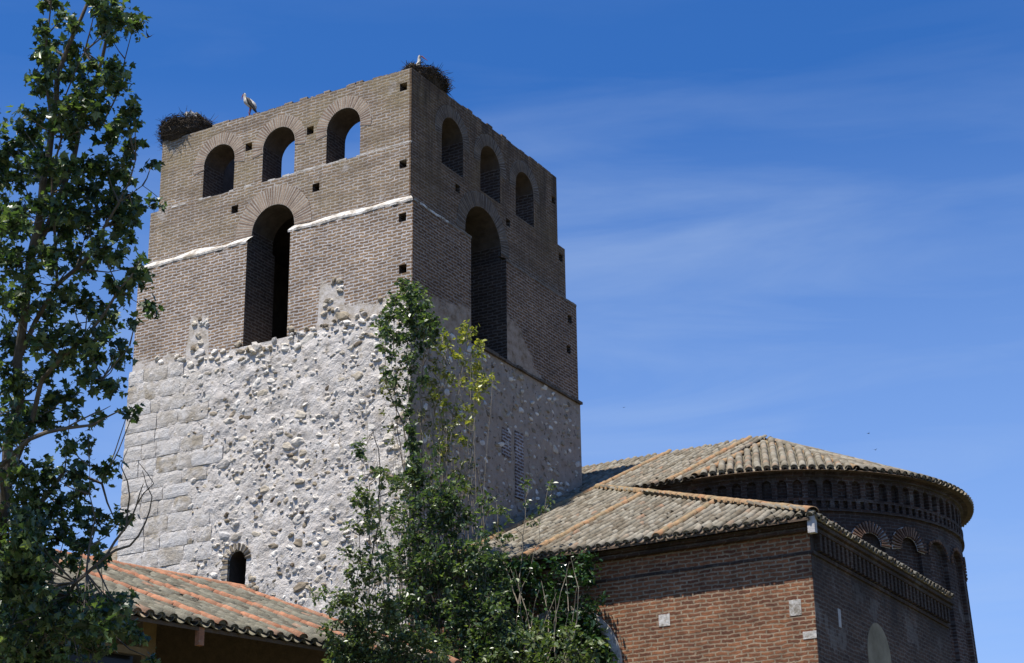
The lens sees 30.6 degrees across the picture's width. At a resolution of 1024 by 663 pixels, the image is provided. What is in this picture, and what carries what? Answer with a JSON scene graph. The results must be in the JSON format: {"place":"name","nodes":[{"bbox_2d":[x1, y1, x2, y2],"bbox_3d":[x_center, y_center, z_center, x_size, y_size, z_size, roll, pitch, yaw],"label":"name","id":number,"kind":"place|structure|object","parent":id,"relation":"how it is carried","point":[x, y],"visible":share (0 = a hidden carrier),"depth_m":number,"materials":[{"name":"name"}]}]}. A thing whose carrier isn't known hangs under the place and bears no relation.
{"place":"outdoors","nodes":[
{"label":"outdoors","id":0,"kind":"place"},
{"bbox_2d":[0,0,1023,662],"label":"sky","id":1,"kind":"structure","parent":0,"point":[801,222],"materials":[{"name":"blue"}]},
{"label":"ground","id":2,"kind":"structure","parent":0,"visible":0},
{"bbox_2d":[0,0,167,662],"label":"leafy tree","id":3,"kind":"object","parent":2,"relation":"on","point":[88,620],"visible":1,"depth_m":18.14,"materials":[{"name":"green plant"}]},
{"bbox_2d":[0,541,461,662],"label":"house","id":4,"kind":"structure","parent":2,"relation":"on","point":[185,618],"depth_m":37.97,"materials":[{"name":"tile"}]},
{"bbox_2d":[59,638,146,662],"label":"window","id":5,"kind":"structure","parent":4,"relation":"in","point":[113,658],"depth_m":34.04,"materials":[{"name":"glass"}]},
{"bbox_2d":[117,68,582,661],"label":"bell tower","id":6,"kind":"structure","parent":2,"relation":"on","point":[255,374],"depth_m":56.35,"materials":[{"name":"stone"}]},
{"bbox_2d":[155,108,218,149],"bbox_3d":[-10.672,-6.483,61.506,2.297,1.196,2.114,-12,-23,28],"label":"stork nest","id":7,"kind":"object","parent":6,"relation":"on","point":[175,127],"visible":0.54,"depth_m":60.83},
{"bbox_2d":[185,110,202,116],"bbox_3d":[-10.404,-7.009,61.505,0.745,0.438,0.340,7,-22,-19],"label":"stork","id":8,"kind":"object","parent":7,"relation":"on","point":[190,111],"visible":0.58,"depth_m":61.37},
{"bbox_2d":[242,93,256,114],"bbox_3d":[-8.393,-7.231,59.958,0.581,0.941,0.290,-3,-21,7],"label":"stork","id":9,"kind":"object","parent":6,"relation":"on","point":[250,103],"visible":1,"depth_m":59.89},
{"bbox_2d":[397,56,453,94],"bbox_3d":[-2.700,-7.767,58.237,1.643,0.805,2.286,-12,-23,28],"label":"stork nest","id":10,"kind":"object","parent":6,"relation":"on","point":[436,77],"visible":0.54,"depth_m":57.67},
{"bbox_2d":[404,55,427,69],"bbox_3d":[-3.037,-8.191,57.695,0.910,0.693,0.290,-5,-21,11],"label":"stork","id":11,"kind":"object","parent":10,"relation":"on","point":[419,58],"visible":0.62,"depth_m":57.66},
{"bbox_2d":[309,432,460,662],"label":"leafy shrub","id":12,"kind":"object","parent":2,"relation":"on","point":[356,645],"visible":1,"depth_m":35.46,"materials":[{"name":"green plant"}]},
{"bbox_2d":[350,274,448,629],"bbox_3d":[-2.809,8.287,47.439,1.661,21.134,3.205,18,-28,-41],"label":"poplar sapling","id":13,"kind":"object","parent":2,"relation":"on","point":[398,338],"visible":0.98,"depth_m":50.10,"materials":[{"name":"green plant"}]},
{"bbox_2d":[374,351,486,601],"bbox_3d":[-2.292,9.389,47.372,3.582,19.009,1.437,-13,-24,30],"label":"slender sapling","id":14,"kind":"object","parent":2,"relation":"on","point":[434,395],"visible":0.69,"depth_m":49.70,"materials":[{"name":"green plant"}]},
{"bbox_2d":[336,443,527,662],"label":"dense sapling","id":15,"kind":"object","parent":2,"relation":"on","point":[437,577],"visible":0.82,"depth_m":46.90,"materials":[{"name":"green plant"}]},
{"bbox_2d":[339,356,578,662],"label":"bare shoots","id":16,"kind":"object","parent":2,"relation":"on","point":[374,551],"visible":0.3,"depth_m":48.62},
{"bbox_2d":[421,319,499,641],"bbox_3d":[-1.289,8.926,47.225,2.473,19.748,1.453,-15,-25,34],"label":"yellow sapling","id":17,"kind":"object","parent":2,"relation":"on","point":[478,365],"visible":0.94,"depth_m":50.01,"materials":[{"name":"green plant"}]},
{"bbox_2d":[414,615,609,662],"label":"broadleaf bush","id":18,"kind":"object","parent":2,"relation":"on","point":[575,654],"visible":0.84,"depth_m":44.76,"materials":[{"name":"green plant"}]},
{"bbox_2d":[478,475,557,662],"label":"wispy sapling","id":19,"kind":"object","parent":2,"relation":"on","point":[508,535],"visible":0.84,"depth_m":48.03,"materials":[{"name":"green plant"}]},
{"bbox_2d":[91,435,977,662],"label":"church","id":20,"kind":"structure","parent":2,"relation":"on","point":[756,549],"depth_m":48.25,"materials":[{"name":"brick"}]},
{"bbox_2d":[507,606,621,662],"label":"window","id":21,"kind":"structure","parent":20,"relation":"in","point":[615,647],"depth_m":46.93,"materials":[{"name":"grey glass"}]},
{"bbox_2d":[461,547,619,662],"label":"ivy","id":22,"kind":"object","parent":2,"relation":"on","point":[588,625],"visible":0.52,"depth_m":47.00,"materials":[{"name":"green plant"}]}
]}

